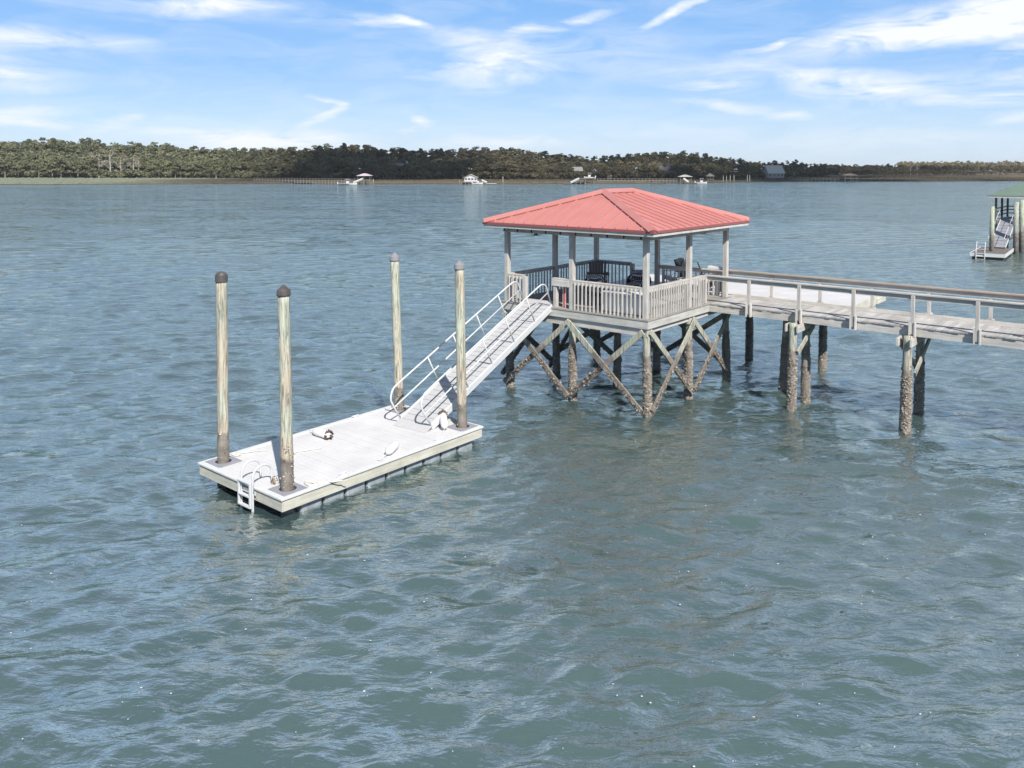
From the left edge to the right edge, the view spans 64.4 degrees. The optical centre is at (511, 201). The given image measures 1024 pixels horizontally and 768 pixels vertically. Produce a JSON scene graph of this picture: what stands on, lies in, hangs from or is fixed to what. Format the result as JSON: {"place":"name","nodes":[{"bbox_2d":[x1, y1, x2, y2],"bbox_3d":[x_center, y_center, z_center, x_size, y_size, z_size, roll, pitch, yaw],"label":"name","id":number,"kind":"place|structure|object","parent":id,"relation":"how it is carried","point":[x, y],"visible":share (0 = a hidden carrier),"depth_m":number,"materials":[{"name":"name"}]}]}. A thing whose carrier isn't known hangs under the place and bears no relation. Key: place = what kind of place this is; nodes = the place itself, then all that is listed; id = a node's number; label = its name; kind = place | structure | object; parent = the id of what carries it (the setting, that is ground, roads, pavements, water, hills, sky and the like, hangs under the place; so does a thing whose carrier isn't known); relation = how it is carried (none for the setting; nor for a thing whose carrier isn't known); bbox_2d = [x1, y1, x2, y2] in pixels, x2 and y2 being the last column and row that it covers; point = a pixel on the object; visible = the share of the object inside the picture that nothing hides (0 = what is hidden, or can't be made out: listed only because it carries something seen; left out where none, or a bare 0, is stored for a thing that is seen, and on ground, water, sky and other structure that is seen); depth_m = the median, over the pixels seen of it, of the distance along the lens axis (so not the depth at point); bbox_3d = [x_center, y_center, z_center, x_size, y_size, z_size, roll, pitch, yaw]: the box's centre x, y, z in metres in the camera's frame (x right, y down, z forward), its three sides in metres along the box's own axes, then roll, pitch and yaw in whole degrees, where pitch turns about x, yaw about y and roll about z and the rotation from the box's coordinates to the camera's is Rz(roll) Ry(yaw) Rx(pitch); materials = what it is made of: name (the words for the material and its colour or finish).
{"place":"outdoors","nodes":[
{"label":"outdoors","id":0,"kind":"place"},
{"bbox_2d":[463,174,477,181],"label":"boathouse","id":1,"kind":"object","parent":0,"point":[470,178],"visible":0.98,"depth_m":371.66,"materials":[{"name":"metal"}]},
{"bbox_2d":[0,170,1023,767],"bbox_3d":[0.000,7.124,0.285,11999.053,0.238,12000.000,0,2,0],"label":"water","id":2,"kind":"structure","parent":0,"point":[550,552],"depth_m":16.80,"materials":[{"name":"blue liquid"}]},
{"bbox_2d":[215,271,229,483],"bbox_3d":[-6.529,4.593,18.385,0.342,6.050,0.322,2,3,40],"label":"guide pile","id":3,"kind":"object","parent":2,"relation":"in","point":[221,281],"visible":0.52,"depth_m":18.25,"materials":[{"name":"wood"}]},
{"bbox_2d":[276,284,295,513],"bbox_3d":[-4.664,4.696,16.832,0.348,5.970,0.328,2,3,40],"label":"guide pile","id":4,"kind":"object","parent":2,"relation":"in","point":[286,452],"visible":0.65,"depth_m":16.71,"materials":[{"name":"wood"}]},
{"bbox_2d":[256,178,357,183],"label":"long pier","id":5,"kind":"structure","parent":2,"relation":"in","point":[309,180],"depth_m":382.33,"materials":[{"name":"grey wood"}]},
{"bbox_2d":[198,405,483,511],"bbox_3d":[-3.967,6.062,19.644,3.240,1.314,6.220,2,3,40],"label":"floating dock","id":6,"kind":"object","parent":2,"relation":"on","point":[352,450],"visible":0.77,"depth_m":18.75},
{"bbox_2d":[231,450,266,455],"bbox_3d":[-6.140,5.871,18.963,0.822,0.036,0.270,-1,2,-14],"label":"rope coil","id":7,"kind":"object","parent":6,"relation":"on","point":[234,453],"visible":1,"depth_m":18.98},
{"bbox_2d":[270,475,279,484],"bbox_3d":[-5.022,5.904,17.218,0.182,0.201,0.184,2,3,40],"label":"oyster clump","id":8,"kind":"object","parent":6,"relation":"on","point":[274,480],"visible":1,"depth_m":17.17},
{"bbox_2d":[307,428,333,439],"bbox_3d":[-4.830,5.733,20.243,1.136,0.268,0.291,2,3,38],"label":"dock bumper","id":9,"kind":"object","parent":6,"relation":"on","point":[322,433],"visible":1,"depth_m":20.02,"materials":[{"name":"white plastic"}]},
{"bbox_2d":[304,479,347,486],"bbox_3d":[-3.946,5.944,17.144,0.909,0.035,0.339,0,2,-3],"label":"rope coil","id":10,"kind":"object","parent":6,"relation":"on","point":[314,484],"visible":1,"depth_m":17.17,"materials":[{"name":"beige fabric"}]},
{"bbox_2d":[376,441,398,461],"bbox_3d":[-2.853,5.791,18.918,0.223,0.201,1.143,1,2,16],"label":"dock bumper","id":11,"kind":"object","parent":6,"relation":"on","point":[392,447],"visible":1,"depth_m":18.89,"materials":[{"name":"white plastic"}]},
{"bbox_2d":[438,409,447,431],"bbox_3d":[-1.735,5.667,20.704,0.291,0.268,1.136,0,18,-10],"label":"dock bumper","id":12,"kind":"object","parent":6,"relation":"on","point":[443,420],"visible":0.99,"depth_m":20.76,"materials":[{"name":"white plastic"}]},
{"bbox_2d":[357,173,372,184],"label":"dock shelter","id":13,"kind":"object","parent":2,"relation":"in","point":[364,174],"visible":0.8,"depth_m":365.42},
{"bbox_2d":[389,252,404,410],"bbox_3d":[-3.156,4.431,22.447,0.428,6.050,0.353,2,3,40],"label":"guide pile","id":14,"kind":"object","parent":2,"relation":"in","point":[394,258],"visible":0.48,"depth_m":22.32,"materials":[{"name":"wood"}]},
{"bbox_2d":[454,260,466,427],"bbox_3d":[-1.303,4.512,20.911,0.364,6.010,0.343,2,3,40],"label":"guide pile","id":15,"kind":"object","parent":2,"relation":"in","point":[459,266],"visible":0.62,"depth_m":20.78,"materials":[{"name":"wood"}]},
{"bbox_2d":[7,357,1017,766],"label":"foam flecks","id":16,"kind":"object","parent":2,"relation":"on","point":[571,541],"visible":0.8,"depth_m":12.45,"materials":[{"name":"white liquid"}]},
{"bbox_2d":[482,188,749,417],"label":"dock pavilion","id":17,"kind":"structure","parent":2,"relation":"in","point":[629,214],"depth_m":25.19,"materials":[{"name":"grey wood"}]},
{"bbox_2d":[390,281,552,432],"bbox_3d":[-0.864,4.216,23.252,1.100,3.250,6.455,2,3,35],"label":"gangway","id":18,"kind":"object","parent":17,"relation":"attached to","point":[489,352],"visible":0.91,"depth_m":22.84,"materials":[{"name":"paint"}]},
{"bbox_2d":[563,287,565,307],"bbox_3d":[1.620,2.916,25.163,0.136,0.760,0.056,2,3,40],"label":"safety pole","id":19,"kind":"object","parent":17,"relation":"on","point":[564,296],"visible":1,"depth_m":25.14,"materials":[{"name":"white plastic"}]},
{"bbox_2d":[584,274,608,304],"bbox_3d":[2.728,2.810,25.945,0.846,0.890,0.850,-1,2,-20],"label":"swivel chair","id":20,"kind":"object","parent":17,"relation":"on","point":[595,278],"visible":0.5,"depth_m":26.04,"materials":[{"name":"black fabric"}]},
{"bbox_2d":[587,261,609,282],"bbox_3d":[3.049,2.652,28.850,0.790,0.993,0.849,0,2,5],"label":"armchair","id":21,"kind":"object","parent":17,"relation":"on","point":[594,268],"visible":0.61,"depth_m":29.14,"materials":[{"name":"grey wood"}]},
{"bbox_2d":[600,289,652,315],"bbox_3d":[3.421,3.018,24.251,1.520,0.590,0.670,2,3,40],"label":"dock box","id":22,"kind":"object","parent":17,"relation":"on","point":[624,302],"visible":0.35,"depth_m":24.00,"materials":[{"name":"white plastic"}]},
{"bbox_2d":[626,270,651,286],"bbox_3d":[4.204,2.765,27.071,0.846,0.890,0.850,1,2,18],"label":"swivel chair","id":23,"kind":"object","parent":17,"relation":"on","point":[634,277],"visible":0.48,"depth_m":27.23,"materials":[{"name":"black fabric"}]},
{"bbox_2d":[597,178,679,182],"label":"long pier","id":24,"kind":"structure","parent":2,"relation":"in","point":[649,180],"depth_m":393.33,"materials":[{"name":"grey wood"}]},
{"bbox_2d":[677,175,691,183],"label":"dock shelter","id":25,"kind":"object","parent":2,"relation":"in","point":[680,179],"visible":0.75,"depth_m":390.33,"materials":[{"name":"metal"}]},
{"bbox_2d":[609,274,885,370],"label":"dock platform","id":26,"kind":"structure","parent":2,"relation":"in","point":[806,295],"depth_m":28.60,"materials":[{"name":"grey wood"}]},
{"bbox_2d":[663,258,684,285],"bbox_3d":[5.944,2.606,29.990,0.849,0.993,0.790,0,2,10],"label":"armchair","id":27,"kind":"object","parent":26,"relation":"on","point":[668,276],"visible":0.56,"depth_m":29.75,"materials":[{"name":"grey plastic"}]},
{"bbox_2d":[674,258,701,278],"bbox_3d":[6.464,2.611,29.861,0.790,0.993,0.849,-2,3,-35],"label":"armchair","id":28,"kind":"object","parent":26,"relation":"on","point":[680,262],"visible":0.17,"depth_m":30.05,"materials":[{"name":"black plastic"}]},
{"bbox_2d":[697,262,720,291],"bbox_3d":[6.994,2.655,28.771,0.849,0.993,0.790,0,2,10],"label":"armchair","id":29,"kind":"object","parent":26,"relation":"on","point":[710,283],"visible":0.33,"depth_m":28.50,"materials":[{"name":"black plastic"}]},
{"bbox_2d":[789,177,842,181],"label":"long pier","id":30,"kind":"structure","parent":2,"relation":"in","point":[819,179],"depth_m":444.40,"materials":[{"name":"grey wood"}]},
{"bbox_2d":[841,173,858,181],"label":"dock shelter","id":31,"kind":"object","parent":2,"relation":"in","point":[849,174],"visible":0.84,"depth_m":434.05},
{"bbox_2d":[706,269,1023,433],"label":"pier walkway","id":32,"kind":"structure","parent":2,"relation":"in","point":[912,328],"depth_m":23.52,"materials":[{"name":"grey wood"}]},
{"bbox_2d":[708,265,722,294],"bbox_3d":[6.963,2.703,27.616,0.580,0.990,0.280,2,3,40],"label":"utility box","id":33,"kind":"object","parent":32,"relation":"attached to","point":[715,267],"visible":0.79,"depth_m":27.59,"materials":[{"name":"white plastic"}]},
{"bbox_2d":[970,242,1013,259],"bbox_3d":[39.273,3.964,66.492,2.450,1.661,6.300,2,3,37],"label":"float","id":34,"kind":"object","parent":2,"relation":"on","point":[983,252],"visible":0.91,"depth_m":64.53,"materials":[{"name":"grey wood"}]},
{"bbox_2d":[988,211,1013,248],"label":"gangway","id":35,"kind":"object","parent":34,"relation":"on","point":[1003,232],"visible":0.79,"depth_m":69.64,"materials":[{"name":"paint"}]},
{"bbox_2d":[989,206,994,251],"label":"mooring pile","id":36,"kind":"object","parent":2,"relation":"in","point":[991,231],"visible":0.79,"depth_m":65.85,"materials":[{"name":"beige wood"}]},
{"bbox_2d":[987,183,1023,244],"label":"green pavilion","id":37,"kind":"structure","parent":2,"relation":"in","point":[1016,191],"depth_m":71.27,"materials":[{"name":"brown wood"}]},
{"bbox_2d":[1012,202,1018,253],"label":"mooring pile","id":38,"kind":"object","parent":2,"relation":"in","point":[1015,225],"visible":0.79,"depth_m":68.21,"materials":[{"name":"beige wood"}]},
{"bbox_2d":[1018,200,1023,252],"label":"mooring pile","id":39,"kind":"object","parent":2,"relation":"in","point":[1021,234],"visible":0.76,"depth_m":69.42,"materials":[{"name":"beige wood"}]},
{"bbox_2d":[0,171,1023,184],"bbox_3d":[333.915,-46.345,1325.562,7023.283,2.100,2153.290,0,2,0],"label":"marsh bank","id":40,"kind":"structure","parent":0,"point":[859,176],"depth_m":456.54,"materials":[{"name":"plant"}]},
{"bbox_2d":[0,158,12,177],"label":"oak tree","id":41,"kind":"object","parent":40,"relation":"on","point":[5,163],"visible":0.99,"depth_m":534.68,"materials":[{"name":"green plant"}]},
{"bbox_2d":[8,161,25,177],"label":"oak tree","id":42,"kind":"object","parent":40,"relation":"on","point":[16,164],"visible":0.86,"depth_m":534.88,"materials":[{"name":"green plant"}]},
{"bbox_2d":[16,159,36,177],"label":"oak tree","id":43,"kind":"object","parent":40,"relation":"on","point":[27,164],"visible":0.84,"depth_m":536.03,"materials":[{"name":"green plant"}]},
{"bbox_2d":[31,163,48,177],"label":"oak tree","id":44,"kind":"object","parent":40,"relation":"on","point":[37,166],"visible":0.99,"depth_m":531.05,"materials":[{"name":"green plant"}]},
{"bbox_2d":[43,162,62,177],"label":"oak tree","id":45,"kind":"object","parent":40,"relation":"on","point":[51,167],"visible":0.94,"depth_m":529.74,"materials":[{"name":"green plant"}]},
{"bbox_2d":[47,156,73,177],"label":"oak tree","id":46,"kind":"object","parent":40,"relation":"on","point":[60,160],"visible":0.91,"depth_m":529.85,"materials":[{"name":"green plant"}]},
{"bbox_2d":[60,159,76,177],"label":"oak tree","id":47,"kind":"object","parent":40,"relation":"on","point":[63,169],"visible":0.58,"depth_m":532.68,"materials":[{"name":"green plant"}]},
{"bbox_2d":[67,160,86,177],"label":"oak tree","id":48,"kind":"object","parent":40,"relation":"on","point":[74,163],"visible":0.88,"depth_m":528.49,"materials":[{"name":"green plant"}]},
{"bbox_2d":[79,138,88,147],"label":"pine tree","id":49,"kind":"object","parent":40,"relation":"on","point":[83,143],"visible":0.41,"depth_m":576.17,"materials":[{"name":"green plant"}]},
{"bbox_2d":[80,157,101,176],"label":"oak tree","id":50,"kind":"object","parent":40,"relation":"on","point":[90,162],"visible":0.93,"depth_m":526.66,"materials":[{"name":"green plant"}]},
{"bbox_2d":[87,169,120,177],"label":"shrub","id":51,"kind":"object","parent":40,"relation":"on","point":[99,173],"visible":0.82,"depth_m":521.33,"materials":[{"name":"green plant"}]},
{"bbox_2d":[99,149,116,177],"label":"bare tree","id":52,"kind":"object","parent":40,"relation":"on","point":[100,150],"visible":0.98,"depth_m":526.71,"materials":[{"name":"grey plant"}]},
{"bbox_2d":[103,171,125,177],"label":"shrub","id":53,"kind":"object","parent":40,"relation":"on","point":[114,175],"visible":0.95,"depth_m":522.10,"materials":[{"name":"green plant"}]},
{"bbox_2d":[119,168,142,177],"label":"shrub","id":54,"kind":"object","parent":40,"relation":"on","point":[127,172],"visible":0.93,"depth_m":521.43,"materials":[{"name":"green plant"}]},
{"bbox_2d":[134,172,153,177],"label":"shrub","id":55,"kind":"object","parent":40,"relation":"on","point":[144,174],"visible":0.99,"depth_m":524.71,"materials":[{"name":"green plant"}]},
{"bbox_2d":[150,159,166,177],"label":"oak tree","id":56,"kind":"object","parent":40,"relation":"on","point":[158,163],"visible":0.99,"depth_m":524.94,"materials":[{"name":"green plant"}]},
{"bbox_2d":[157,159,173,177],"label":"oak tree","id":57,"kind":"object","parent":40,"relation":"on","point":[166,162],"visible":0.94,"depth_m":526.78,"materials":[{"name":"green plant"}]},
{"bbox_2d":[167,145,177,152],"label":"pine tree","id":58,"kind":"object","parent":40,"relation":"on","point":[169,150],"visible":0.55,"depth_m":576.97,"materials":[{"name":"green plant"}]},
{"bbox_2d":[167,166,179,177],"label":"oak tree","id":59,"kind":"object","parent":40,"relation":"on","point":[175,169],"visible":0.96,"depth_m":521.96,"materials":[{"name":"green plant"}]},
{"bbox_2d":[169,160,189,177],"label":"oak tree","id":60,"kind":"object","parent":40,"relation":"on","point":[178,163],"visible":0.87,"depth_m":521.93,"materials":[{"name":"green plant"}]},
{"bbox_2d":[180,162,194,177],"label":"oak tree","id":61,"kind":"object","parent":40,"relation":"on","point":[184,166],"visible":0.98,"depth_m":519.72,"materials":[{"name":"green plant"}]},
{"bbox_2d":[191,161,208,177],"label":"oak tree","id":62,"kind":"object","parent":40,"relation":"on","point":[198,165],"visible":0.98,"depth_m":516.06,"materials":[{"name":"green plant"}]},
{"bbox_2d":[209,164,220,177],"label":"oak tree","id":63,"kind":"object","parent":40,"relation":"on","point":[215,168],"visible":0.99,"depth_m":512.95,"materials":[{"name":"green plant"}]},
{"bbox_2d":[220,168,229,177],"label":"oak tree","id":64,"kind":"object","parent":40,"relation":"on","point":[223,171],"visible":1,"depth_m":507.66,"materials":[{"name":"green plant"}]},
{"bbox_2d":[236,170,252,177],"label":"shrub","id":65,"kind":"object","parent":40,"relation":"on","point":[243,174],"visible":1,"depth_m":496.49,"materials":[{"name":"green plant"}]},
{"bbox_2d":[247,172,259,178],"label":"shrub","id":66,"kind":"object","parent":40,"relation":"on","point":[251,175],"visible":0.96,"depth_m":494.57,"materials":[{"name":"green plant"}]},
{"bbox_2d":[257,166,267,177],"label":"oak tree","id":67,"kind":"object","parent":40,"relation":"on","point":[262,168],"visible":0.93,"depth_m":498.73,"materials":[{"name":"green plant"}]},
{"bbox_2d":[274,164,289,174],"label":"oak tree","id":68,"kind":"object","parent":40,"relation":"on","point":[281,167],"visible":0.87,"depth_m":493.97,"materials":[{"name":"green plant"}]},
{"bbox_2d":[278,169,302,177],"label":"shrub","id":69,"kind":"object","parent":40,"relation":"on","point":[288,174],"visible":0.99,"depth_m":486.48,"materials":[{"name":"green plant"}]},
{"bbox_2d":[291,162,308,177],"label":"oak tree","id":70,"kind":"object","parent":40,"relation":"on","point":[300,165],"visible":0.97,"depth_m":489.68,"materials":[{"name":"green plant"}]},
{"bbox_2d":[302,172,318,177],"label":"shrub","id":71,"kind":"object","parent":40,"relation":"on","point":[307,175],"visible":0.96,"depth_m":486.98,"materials":[{"name":"green plant"}]},
{"bbox_2d":[316,165,328,177],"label":"oak tree","id":72,"kind":"object","parent":40,"relation":"on","point":[325,168],"visible":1,"depth_m":487.08,"materials":[{"name":"green plant"}]},
{"bbox_2d":[327,172,346,177],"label":"shrub","id":73,"kind":"object","parent":40,"relation":"on","point":[336,175],"visible":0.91,"depth_m":480.66,"materials":[{"name":"green plant"}]},
{"bbox_2d":[341,161,354,177],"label":"oak tree","id":74,"kind":"object","parent":40,"relation":"on","point":[345,165],"visible":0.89,"depth_m":482.58,"materials":[{"name":"green plant"}]},
{"bbox_2d":[345,161,362,178],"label":"oak tree","id":75,"kind":"object","parent":40,"relation":"on","point":[355,165],"visible":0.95,"depth_m":481.16,"materials":[{"name":"green plant"}]},
{"bbox_2d":[375,149,384,177],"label":"pine tree","id":76,"kind":"object","parent":40,"relation":"on","point":[382,152],"visible":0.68,"depth_m":523.95,"materials":[{"name":"green plant"}]},
{"bbox_2d":[388,163,400,174],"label":"oak tree","id":77,"kind":"object","parent":40,"relation":"on","point":[395,168],"visible":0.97,"depth_m":474.92,"materials":[{"name":"green plant"}]},
{"bbox_2d":[400,163,415,178],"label":"oak tree","id":78,"kind":"object","parent":40,"relation":"on","point":[408,166],"visible":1,"depth_m":469.19,"materials":[{"name":"green plant"}]},
{"bbox_2d":[0,137,828,178],"bbox_3d":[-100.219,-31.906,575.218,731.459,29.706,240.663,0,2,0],"label":"woodland","id":79,"kind":"object","parent":40,"relation":"on","point":[545,165],"visible":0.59,"depth_m":522.69,"materials":[{"name":"green plant"}]},
{"bbox_2d":[421,172,441,178],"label":"shrub","id":80,"kind":"object","parent":40,"relation":"on","point":[435,175],"visible":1,"depth_m":464.77,"materials":[{"name":"green plant"}]},
{"bbox_2d":[449,164,461,178],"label":"oak tree","id":81,"kind":"object","parent":40,"relation":"on","point":[456,168],"visible":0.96,"depth_m":464.93,"materials":[{"name":"green plant"}]},
{"bbox_2d":[458,166,468,178],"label":"oak tree","id":82,"kind":"object","parent":40,"relation":"on","point":[463,168],"visible":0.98,"depth_m":463.06,"materials":[{"name":"green plant"}]},
{"bbox_2d":[469,164,484,178],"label":"oak tree","id":83,"kind":"object","parent":40,"relation":"on","point":[477,168],"visible":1,"depth_m":460.80,"materials":[{"name":"green plant"}]},
{"bbox_2d":[480,164,491,178],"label":"oak tree","id":84,"kind":"object","parent":40,"relation":"on","point":[486,167],"visible":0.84,"depth_m":463.71,"materials":[{"name":"green plant"}]},
{"bbox_2d":[484,161,500,178],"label":"oak tree","id":85,"kind":"object","parent":40,"relation":"on","point":[493,166],"visible":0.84,"depth_m":460.27,"materials":[{"name":"green plant"}]},
{"bbox_2d":[492,163,510,178],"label":"oak tree","id":86,"kind":"object","parent":40,"relation":"on","point":[502,167],"visible":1,"depth_m":457.82,"materials":[{"name":"green plant"}]},
{"bbox_2d":[506,164,521,178],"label":"oak tree","id":87,"kind":"object","parent":40,"relation":"on","point":[515,166],"visible":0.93,"depth_m":460.25,"materials":[{"name":"green plant"}]},
{"bbox_2d":[518,166,528,178],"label":"oak tree","id":88,"kind":"object","parent":40,"relation":"on","point":[523,169],"visible":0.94,"depth_m":460.61,"materials":[{"name":"green plant"}]},
{"bbox_2d":[524,172,540,178],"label":"shrub","id":89,"kind":"object","parent":40,"relation":"on","point":[534,174],"visible":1,"depth_m":453.62,"materials":[{"name":"green plant"}]},
{"bbox_2d":[541,173,556,178],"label":"shrub","id":90,"kind":"object","parent":40,"relation":"on","point":[545,176],"visible":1,"depth_m":457.85,"materials":[{"name":"green plant"}]},
{"bbox_2d":[557,166,567,178],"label":"oak tree","id":91,"kind":"object","parent":40,"relation":"on","point":[562,169],"visible":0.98,"depth_m":464.03,"materials":[{"name":"green plant"}]},
{"bbox_2d":[591,172,610,177],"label":"shrub","id":92,"kind":"object","parent":40,"relation":"on","point":[598,175],"visible":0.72,"depth_m":464.06,"materials":[{"name":"green plant"}]},
{"bbox_2d":[616,165,627,177],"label":"oak tree","id":93,"kind":"object","parent":40,"relation":"on","point":[621,168],"visible":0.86,"depth_m":470.81,"materials":[{"name":"green plant"}]},
{"bbox_2d":[642,166,653,177],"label":"oak tree","id":94,"kind":"object","parent":40,"relation":"on","point":[648,168],"visible":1,"depth_m":472.64,"materials":[{"name":"green plant"}]},
{"bbox_2d":[658,166,672,178],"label":"shore house","id":95,"kind":"structure","parent":40,"relation":"on","point":[664,168],"depth_m":485.21,"materials":[{"name":"grey"}]},
{"bbox_2d":[668,165,683,178],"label":"oak tree","id":96,"kind":"object","parent":40,"relation":"on","point":[674,168],"visible":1,"depth_m":474.12,"materials":[{"name":"green plant"}]},
{"bbox_2d":[699,170,720,177],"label":"shrub","id":97,"kind":"object","parent":40,"relation":"on","point":[714,173],"visible":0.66,"depth_m":475.03,"materials":[{"name":"green plant"}]},
{"bbox_2d":[762,165,784,177],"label":"shore house","id":98,"kind":"structure","parent":40,"relation":"on","point":[773,171],"depth_m":496.51,"materials":[{"name":"metal"}]},
{"bbox_2d":[798,171,814,176],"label":"shrub","id":99,"kind":"object","parent":40,"relation":"on","point":[804,174],"visible":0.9,"depth_m":552.94,"materials":[{"name":"green plant"}]},
{"bbox_2d":[812,163,1023,175],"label":"woodland","id":100,"kind":"object","parent":40,"relation":"on","point":[836,169],"visible":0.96,"depth_m":662.49,"materials":[{"name":"green plant"}]},
{"bbox_2d":[895,160,1023,170],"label":"distant woodland","id":101,"kind":"object","parent":40,"relation":"on","point":[991,164],"visible":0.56,"depth_m":1075.12,"materials":[{"name":"green plant"}]},
{"bbox_2d":[0,0,1023,169],"label":"sky","id":102,"kind":"structure","parent":0,"point":[845,82],"materials":[{"name":"blue"}]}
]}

